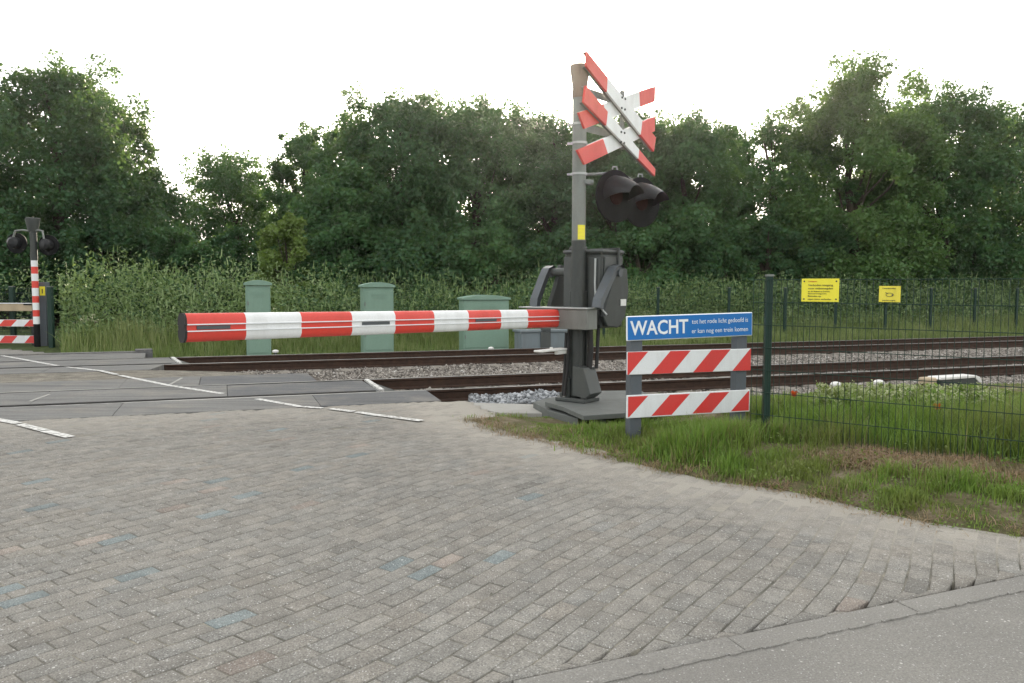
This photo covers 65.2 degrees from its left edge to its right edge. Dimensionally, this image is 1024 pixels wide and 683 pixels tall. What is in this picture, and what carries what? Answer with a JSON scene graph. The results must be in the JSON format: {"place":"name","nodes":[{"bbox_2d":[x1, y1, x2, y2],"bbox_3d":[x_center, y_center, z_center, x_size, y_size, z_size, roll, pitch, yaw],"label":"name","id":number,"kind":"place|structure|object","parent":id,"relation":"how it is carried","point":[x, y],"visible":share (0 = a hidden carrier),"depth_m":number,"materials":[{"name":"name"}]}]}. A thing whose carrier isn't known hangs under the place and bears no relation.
{"place":"outdoors","nodes":[
{"label":"outdoors","id":0,"kind":"place"},
{"bbox_2d":[0,349,43,353],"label":"road","id":1,"kind":"structure","parent":0,"point":[6,351],"depth_m":18.10,"materials":[{"name":"grey asphalt"}]},
{"bbox_2d":[474,403,541,416],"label":"concrete edge path","id":2,"kind":"structure","parent":0,"point":[505,409],"depth_m":9.98,"materials":[{"name":"grey concrete"}]},
{"bbox_2d":[0,306,1023,357],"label":"verge","id":3,"kind":"structure","parent":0,"point":[30,347],"depth_m":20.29,"materials":[{"name":"plant"}]},
{"bbox_2d":[0,320,33,342],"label":"striped barrier fence","id":4,"kind":"object","parent":3,"relation":"on","point":[17,338],"visible":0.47,"depth_m":19.94,"materials":[{"name":"red metal"}]},
{"bbox_2d":[0,303,33,344],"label":"cream beam","id":5,"kind":"structure","parent":3,"relation":"on","point":[16,307],"depth_m":20.14,"materials":[{"name":"beige paint"}]},
{"bbox_2d":[0,80,51,233],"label":"deciduous tree","id":6,"kind":"object","parent":3,"relation":"on","point":[18,199],"visible":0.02,"depth_m":29.91,"materials":[{"name":"green plant"}]},
{"bbox_2d":[0,286,54,347],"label":"wire fence","id":7,"kind":"object","parent":3,"relation":"on","point":[50,315],"visible":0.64,"depth_m":20.11,"materials":[{"name":"metal"}]},
{"bbox_2d":[6,217,58,346],"bbox_3d":[-11.713,-1.436,19.502,1.276,3.124,0.340,0,4,0],"label":"distant crossing pole","id":8,"kind":"object","parent":3,"relation":"on","point":[18,243],"visible":1,"depth_m":19.45,"materials":[{"name":"metal"}]},
{"bbox_2d":[0,221,75,326],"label":"shrub","id":9,"kind":"object","parent":3,"relation":"on","point":[5,297],"visible":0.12,"depth_m":27.81,"materials":[{"name":"green plant"}]},
{"bbox_2d":[39,282,49,345],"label":"meter column","id":10,"kind":"structure","parent":3,"relation":"on","point":[43,311],"depth_m":19.71,"materials":[{"name":"grey metal"}]},
{"bbox_2d":[0,49,173,325],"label":"deciduous tree","id":11,"kind":"object","parent":3,"relation":"on","point":[62,99],"visible":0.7,"depth_m":28.28,"materials":[{"name":"green plant"}]},
{"bbox_2d":[38,213,173,324],"bbox_3d":[-14.666,-2.427,28.856,4.824,4.613,4.118,-2,4,-24],"label":"shrub","id":12,"kind":"object","parent":3,"relation":"on","point":[92,238],"visible":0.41,"depth_m":27.93,"materials":[{"name":"green plant"}]},
{"bbox_2d":[40,89,172,321],"bbox_3d":[-15.983,-5.146,31.663,5.417,9.640,5.130,2,4,23],"label":"deciduous tree","id":13,"kind":"object","parent":3,"relation":"on","point":[145,143],"visible":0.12,"depth_m":31.25,"materials":[{"name":"green plant"}]},
{"bbox_2d":[96,180,205,318],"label":"deciduous tree","id":14,"kind":"object","parent":3,"relation":"on","point":[177,202],"visible":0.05,"depth_m":32.80,"materials":[{"name":"green plant"}]},
{"bbox_2d":[115,219,234,325],"bbox_3d":[-12.659,-2.376,29.968,4.401,4.359,4.275,0,4,0],"label":"shrub","id":15,"kind":"object","parent":3,"relation":"on","point":[177,241],"visible":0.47,"depth_m":29.03,"materials":[{"name":"green plant"}]},
{"bbox_2d":[171,141,281,285],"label":"deciduous tree","id":16,"kind":"object","parent":3,"relation":"on","point":[226,174],"visible":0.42,"depth_m":38.20,"materials":[{"name":"green plant"}]},
{"bbox_2d":[179,222,277,312],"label":"shrub","id":17,"kind":"object","parent":3,"relation":"on","point":[231,241],"visible":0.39,"depth_m":30.12,"materials":[{"name":"green plant"}]},
{"bbox_2d":[243,280,271,354],"bbox_3d":[-6.107,-0.433,19.259,0.637,2.086,0.550,-1,4,-20],"label":"trackside cabinet","id":18,"kind":"object","parent":3,"relation":"on","point":[257,296],"visible":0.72,"depth_m":19.02,"materials":[{"name":"metal"}]},
{"bbox_2d":[246,210,331,311],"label":"shrub","id":19,"kind":"object","parent":3,"relation":"on","point":[290,231],"visible":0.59,"depth_m":26.90,"materials":[{"name":"green plant"}]},
{"bbox_2d":[253,120,336,307],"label":"deciduous tree","id":20,"kind":"object","parent":3,"relation":"on","point":[297,147],"visible":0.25,"depth_m":35.87,"materials":[{"name":"green plant"}]},
{"bbox_2d":[297,109,362,234],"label":"deciduous tree","id":21,"kind":"object","parent":3,"relation":"on","point":[315,133],"visible":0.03,"depth_m":34.90,"materials":[{"name":"green plant"}]},
{"bbox_2d":[283,219,379,311],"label":"shrub","id":22,"kind":"object","parent":3,"relation":"on","point":[328,240],"visible":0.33,"depth_m":27.26,"materials":[{"name":"green plant"}]},
{"bbox_2d":[277,155,408,305],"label":"deciduous tree","id":23,"kind":"object","parent":3,"relation":"on","point":[352,172],"visible":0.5,"depth_m":28.09,"materials":[{"name":"green plant"}]},
{"bbox_2d":[358,282,394,351],"bbox_3d":[-3.413,-0.471,20.223,0.841,2.043,0.550,-1,4,-20],"label":"trackside cabinet","id":24,"kind":"object","parent":3,"relation":"on","point":[374,296],"visible":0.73,"depth_m":19.99,"materials":[{"name":"metal"}]},
{"bbox_2d":[298,80,484,310],"bbox_3d":[-4.402,-5.006,30.677,7.250,9.563,7.375,1,4,14],"label":"deciduous tree","id":25,"kind":"object","parent":3,"relation":"on","point":[410,130],"visible":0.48,"depth_m":29.20,"materials":[{"name":"green plant"}]},
{"bbox_2d":[355,225,483,310],"bbox_3d":[-3.253,-2.117,28.298,4.623,4.122,4.723,0,4,0],"label":"shrub","id":26,"kind":"object","parent":3,"relation":"on","point":[444,255],"visible":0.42,"depth_m":27.17,"materials":[{"name":"green plant"}]},
{"bbox_2d":[390,87,471,308],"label":"deciduous tree","id":27,"kind":"object","parent":3,"relation":"on","point":[465,213],"visible":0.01,"depth_m":34.97,"materials":[{"name":"green plant"}]},
{"bbox_2d":[405,89,552,290],"bbox_3d":[-1.328,-5.118,31.729,6.512,9.678,6.328,0,4,0],"label":"deciduous tree","id":28,"kind":"object","parent":3,"relation":"on","point":[491,145],"visible":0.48,"depth_m":30.38,"materials":[{"name":"green plant"}]},
{"bbox_2d":[457,295,510,349],"bbox_3d":[-0.744,-0.371,21.187,1.323,1.724,0.550,-1,4,-20],"label":"trackside cabinet","id":29,"kind":"object","parent":3,"relation":"on","point":[482,339],"visible":0.62,"depth_m":20.95,"materials":[{"name":"metal"}]},
{"bbox_2d":[444,219,546,310],"bbox_3d":[-0.576,-2.182,28.259,4.276,4.284,4.006,0,4,0],"label":"shrub","id":30,"kind":"object","parent":3,"relation":"on","point":[499,251],"visible":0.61,"depth_m":27.44,"materials":[{"name":"green plant"}]},
{"bbox_2d":[0,245,1023,345],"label":"bramble thicket","id":31,"kind":"object","parent":3,"relation":"on","point":[147,300],"visible":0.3,"depth_m":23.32,"materials":[{"name":"green plant"}]},
{"bbox_2d":[469,97,565,291],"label":"deciduous tree","id":32,"kind":"object","parent":3,"relation":"on","point":[518,123],"visible":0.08,"depth_m":35.01,"materials":[{"name":"green plant"}]},
{"bbox_2d":[512,328,567,348],"bbox_3d":[0.786,0.034,19.907,1.450,1.000,0.580,-1,4,-20],"label":"grey trackside box","id":33,"kind":"object","parent":3,"relation":"on","point":[539,338],"visible":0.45,"depth_m":19.61,"materials":[{"name":"grey paint"}]},
{"bbox_2d":[478,106,611,305],"bbox_3d":[1.542,-4.948,32.749,6.712,9.192,6.141,0,4,0],"label":"deciduous tree","id":34,"kind":"object","parent":3,"relation":"on","point":[549,153],"visible":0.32,"depth_m":31.21,"materials":[{"name":"green plant"}]},
{"bbox_2d":[519,219,610,303],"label":"shrub","id":35,"kind":"object","parent":3,"relation":"on","point":[559,241],"visible":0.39,"depth_m":28.17,"materials":[{"name":"green plant"}]},
{"bbox_2d":[552,114,619,188],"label":"deciduous tree","id":36,"kind":"object","parent":3,"relation":"on","point":[590,140],"depth_m":35.77,"materials":[{"name":"green plant"}]},
{"bbox_2d":[552,108,698,311],"bbox_3d":[4.306,-4.914,31.740,6.374,9.279,6.336,0,4,0],"label":"deciduous tree","id":37,"kind":"object","parent":3,"relation":"on","point":[625,162],"visible":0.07,"depth_m":30.23,"materials":[{"name":"green plant"}]},
{"bbox_2d":[602,221,698,315],"bbox_3d":[4.636,-2.260,29.181,4.408,4.334,4.265,0,4,0],"label":"shrub","id":38,"kind":"object","parent":3,"relation":"on","point":[640,242],"visible":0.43,"depth_m":28.50,"materials":[{"name":"green plant"}]},
{"bbox_2d":[631,107,700,224],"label":"deciduous tree","id":39,"kind":"object","parent":3,"relation":"on","point":[657,112],"visible":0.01,"depth_m":35.72,"materials":[{"name":"green plant"}]},
{"bbox_2d":[612,103,766,314],"bbox_3d":[6.993,-4.641,30.952,5.564,8.866,5.464,-2,4,-28],"label":"deciduous tree","id":40,"kind":"object","parent":3,"relation":"on","point":[697,146],"visible":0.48,"depth_m":29.47,"materials":[{"name":"green plant"}]},
{"bbox_2d":[663,217,759,317],"bbox_3d":[7.567,-2.434,30.119,4.274,4.578,4.854,0,4,0],"label":"shrub","id":41,"kind":"object","parent":3,"relation":"on","point":[696,265],"visible":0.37,"depth_m":28.98,"materials":[{"name":"green plant"}]},
{"bbox_2d":[690,124,769,270],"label":"deciduous tree","id":42,"kind":"object","parent":3,"relation":"on","point":[751,209],"visible":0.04,"depth_m":34.65,"materials":[{"name":"green plant"}]},
{"bbox_2d":[722,104,819,301],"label":"deciduous tree","id":43,"kind":"object","parent":3,"relation":"on","point":[768,136],"visible":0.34,"depth_m":33.07,"materials":[{"name":"green plant"}]},
{"bbox_2d":[732,214,812,313],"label":"shrub","id":44,"kind":"object","parent":3,"relation":"on","point":[772,237],"visible":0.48,"depth_m":30.43,"materials":[{"name":"green plant"}]},
{"bbox_2d":[756,109,864,311],"bbox_3d":[12.854,-5.261,34.707,5.016,9.606,4.724,0,4,0],"label":"deciduous tree","id":45,"kind":"object","parent":3,"relation":"on","point":[848,186],"visible":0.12,"depth_m":33.43,"materials":[{"name":"green plant"}]},
{"bbox_2d":[602,287,1023,338],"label":"wire fence","id":46,"kind":"object","parent":3,"relation":"on","point":[930,298],"visible":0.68,"depth_m":26.77,"materials":[{"name":"metal"}]},
{"bbox_2d":[772,217,884,318],"bbox_3d":[12.526,-2.681,32.275,4.555,4.780,5.099,3,5,32],"label":"shrub","id":47,"kind":"object","parent":3,"relation":"on","point":[837,235],"visible":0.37,"depth_m":31.14,"materials":[{"name":"green plant"}]},
{"bbox_2d":[758,47,956,313],"bbox_3d":[13.954,-6.137,32.923,7.675,11.603,8.164,0,4,0],"label":"deciduous tree","id":48,"kind":"object","parent":3,"relation":"on","point":[847,109],"visible":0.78,"depth_m":31.68,"materials":[{"name":"green plant"}]},
{"bbox_2d":[853,88,960,269],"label":"deciduous tree","id":49,"kind":"object","parent":3,"relation":"on","point":[908,103],"visible":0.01,"depth_m":36.02,"materials":[{"name":"green plant"}]},
{"bbox_2d":[860,227,972,315],"bbox_3d":[16.286,-2.707,33.700,5.649,4.662,5.048,0,4,0],"label":"shrub","id":50,"kind":"object","parent":3,"relation":"on","point":[942,272],"visible":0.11,"depth_m":32.61,"materials":[{"name":"green plant"}]},
{"bbox_2d":[858,75,1023,314],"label":"deciduous tree","id":51,"kind":"object","parent":3,"relation":"on","point":[972,125],"visible":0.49,"depth_m":32.69,"materials":[{"name":"green plant"}]},
{"bbox_2d":[948,227,1023,314],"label":"shrub","id":52,"kind":"object","parent":3,"relation":"on","point":[1005,248],"visible":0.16,"depth_m":33.44,"materials":[{"name":"green plant"}]},
{"bbox_2d":[952,102,1023,315],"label":"deciduous tree","id":53,"kind":"object","parent":3,"relation":"on","point":[1019,130],"visible":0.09,"depth_m":34.61,"materials":[{"name":"green plant"}]},
{"bbox_2d":[0,401,1023,682],"bbox_3d":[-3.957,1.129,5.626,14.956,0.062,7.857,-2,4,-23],"label":"brick paving","id":54,"kind":"structure","parent":0,"point":[234,463],"depth_m":4.47,"materials":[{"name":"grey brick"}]},
{"bbox_2d":[533,390,646,424],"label":"steel platform","id":55,"kind":"structure","parent":54,"relation":"on","point":[610,405],"depth_m":9.18,"materials":[{"name":"grey metal"}]},
{"bbox_2d":[177,52,668,403],"bbox_3d":[-0.248,-1.223,8.167,1.252,4.037,6.593,3,5,38],"label":"crossing barrier mast","id":56,"kind":"object","parent":55,"relation":"on","point":[588,294],"visible":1,"depth_m":9.37,"materials":[{"name":"metal"}]},
{"bbox_2d":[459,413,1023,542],"bbox_3d":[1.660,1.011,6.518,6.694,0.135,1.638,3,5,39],"label":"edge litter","id":57,"kind":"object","parent":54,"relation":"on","point":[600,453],"visible":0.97,"depth_m":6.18,"materials":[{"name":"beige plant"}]},
{"bbox_2d":[0,0,1023,238],"label":"sky","id":58,"kind":"structure","parent":0,"point":[242,73],"materials":[{"name":"white"}]},
{"bbox_2d":[239,350,1017,393],"bbox_3d":[8.928,0.540,19.344,61.800,0.273,11.250,-1,4,-20],"label":"track bed","id":59,"kind":"object","parent":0,"point":[317,379],"visible":0.04,"depth_m":15.88,"materials":[{"name":"grey gravel"}]},
{"bbox_2d":[0,370,255,382],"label":"strip","id":60,"kind":"object","parent":59,"relation":"on","point":[40,377],"visible":0.65,"depth_m":13.48,"materials":[{"name":"grey concrete"}]},
{"bbox_2d":[0,348,440,421],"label":"crossing deck","id":61,"kind":"structure","parent":59,"relation":"on","point":[18,413],"depth_m":11.28,"materials":[{"name":"grey concrete"}]},
{"bbox_2d":[171,357,187,363],"bbox_3d":[-6.552,0.454,16.111,0.455,0.202,1.320,-2,4,-29],"label":"deflector plate","id":62,"kind":"object","parent":61,"relation":"attached to","point":[177,360],"visible":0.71,"depth_m":16.00,"materials":[{"name":"paint"}]},
{"bbox_2d":[0,378,363,401],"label":"deck joint","id":63,"kind":"object","parent":61,"relation":"on","point":[163,386],"visible":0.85,"depth_m":11.86,"materials":[{"name":"rubber"}]},
{"bbox_2d":[0,357,375,406],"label":"flange groove","id":64,"kind":"object","parent":61,"relation":"on","point":[177,386],"visible":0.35,"depth_m":11.10,"materials":[{"name":"black rubber"}]},
{"bbox_2d":[0,355,421,437],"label":"road marking","id":65,"kind":"object","parent":61,"relation":"on","point":[48,431],"visible":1,"depth_m":9.67,"materials":[{"name":"paint"}]},
{"bbox_2d":[364,379,394,390],"bbox_3d":[-1.912,0.737,12.184,0.455,0.202,1.340,-1,4,-20],"label":"deflector plate","id":66,"kind":"object","parent":61,"relation":"attached to","point":[377,386],"visible":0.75,"depth_m":12.23,"materials":[{"name":"paint"}]},
{"bbox_2d":[0,355,1023,407],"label":"railway track","id":67,"kind":"structure","parent":59,"relation":"on","point":[505,383],"depth_m":13.81,"materials":[{"name":"metal"}]},
{"bbox_2d":[1,336,1022,373],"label":"railway track","id":68,"kind":"structure","parent":59,"relation":"on","point":[405,360],"depth_m":18.12,"materials":[{"name":"metal"}]},
{"bbox_2d":[235,347,1023,395],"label":"ballast","id":69,"kind":"structure","parent":59,"relation":"on","point":[381,373],"depth_m":16.29,"materials":[{"name":"gravel"}]},
{"bbox_2d":[474,382,1023,537],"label":"verge","id":70,"kind":"structure","parent":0,"point":[993,509],"depth_m":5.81,"materials":[{"name":"green plant"}]},
{"bbox_2d":[468,389,559,403],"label":"pale stones","id":71,"kind":"object","parent":70,"relation":"on","point":[528,396],"visible":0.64,"depth_m":11.05,"materials":[{"name":"grey gravel"}]},
{"bbox_2d":[452,412,621,456],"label":"weeds","id":72,"kind":"object","parent":70,"relation":"on","point":[559,433],"visible":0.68,"depth_m":8.04,"materials":[{"name":"green plant"}]},
{"bbox_2d":[625,312,751,439],"bbox_3d":[1.714,0.462,7.829,1.398,1.492,0.124,-1,4,-19],"label":"warning sign","id":73,"kind":"object","parent":70,"relation":"on","point":[735,360],"visible":0.99,"depth_m":7.74,"materials":[{"name":"red metal"}]},
{"bbox_2d":[547,393,1023,535],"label":"broad leaves","id":74,"kind":"object","parent":70,"relation":"on","point":[902,504],"visible":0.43,"depth_m":5.97,"materials":[{"name":"green plant"}]},
{"bbox_2d":[791,390,797,416],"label":"poppy","id":75,"kind":"object","parent":70,"relation":"on","point":[793,393],"visible":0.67,"depth_m":7.64,"materials":[{"name":"red plant"}]},
{"bbox_2d":[750,274,1023,467],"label":"wire fence","id":76,"kind":"object","parent":70,"relation":"on","point":[768,302],"visible":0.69,"depth_m":6.56,"materials":[{"name":"metal"}]},
{"bbox_2d":[801,279,838,301],"bbox_3d":[2.600,-0.433,6.751,0.309,0.195,0.015,3,5,38],"label":"notice","id":77,"kind":"object","parent":76,"relation":"attached to","point":[820,290],"visible":1,"depth_m":6.75,"materials":[{"name":"yellow metal"}]},
{"bbox_2d":[879,286,900,301],"bbox_3d":[3.028,-0.380,6.414,0.160,0.129,0.009,3,5,38],"label":"notice","id":78,"kind":"object","parent":76,"relation":"attached to","point":[889,293],"visible":1,"depth_m":6.41,"materials":[{"name":"yellow metal"}]},
{"bbox_2d":[785,439,1023,488],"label":"mown grass","id":79,"kind":"structure","parent":70,"relation":"on","point":[853,457],"depth_m":6.18,"materials":[{"name":"brown plant"}]},
{"bbox_2d":[805,379,1012,414],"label":"flower heads","id":80,"kind":"object","parent":70,"relation":"on","point":[906,387],"visible":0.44,"depth_m":8.00,"materials":[{"name":"plant"}]},
{"bbox_2d":[808,382,1009,412],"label":"weed","id":81,"kind":"object","parent":70,"relation":"on","point":[912,389],"depth_m":7.99,"materials":[{"name":"green plant"}]},
{"bbox_2d":[868,374,981,388],"bbox_3d":[6.541,0.684,12.550,2.011,0.285,0.461,-1,4,-14],"label":"rail equipment box","id":82,"kind":"object","parent":70,"relation":"on","point":[955,378],"visible":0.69,"depth_m":12.51,"materials":[{"name":"paint"}]},
{"bbox_2d":[609,592,1023,682],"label":"asphalt road","id":83,"kind":"structure","parent":0,"point":[980,642],"depth_m":3.26,"materials":[{"name":"grey asphalt"}]},
{"bbox_2d":[513,576,1023,682],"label":"kerb","id":84,"kind":"structure","parent":83,"relation":"on","point":[636,665],"depth_m":3.43,"materials":[{"name":"concrete"}]},
{"bbox_2d":[595,589,1023,682],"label":"kerb seam","id":85,"kind":"object","parent":84,"relation":"on","point":[808,637],"visible":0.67,"depth_m":3.43,"materials":[{"name":"concrete"}]}
]}

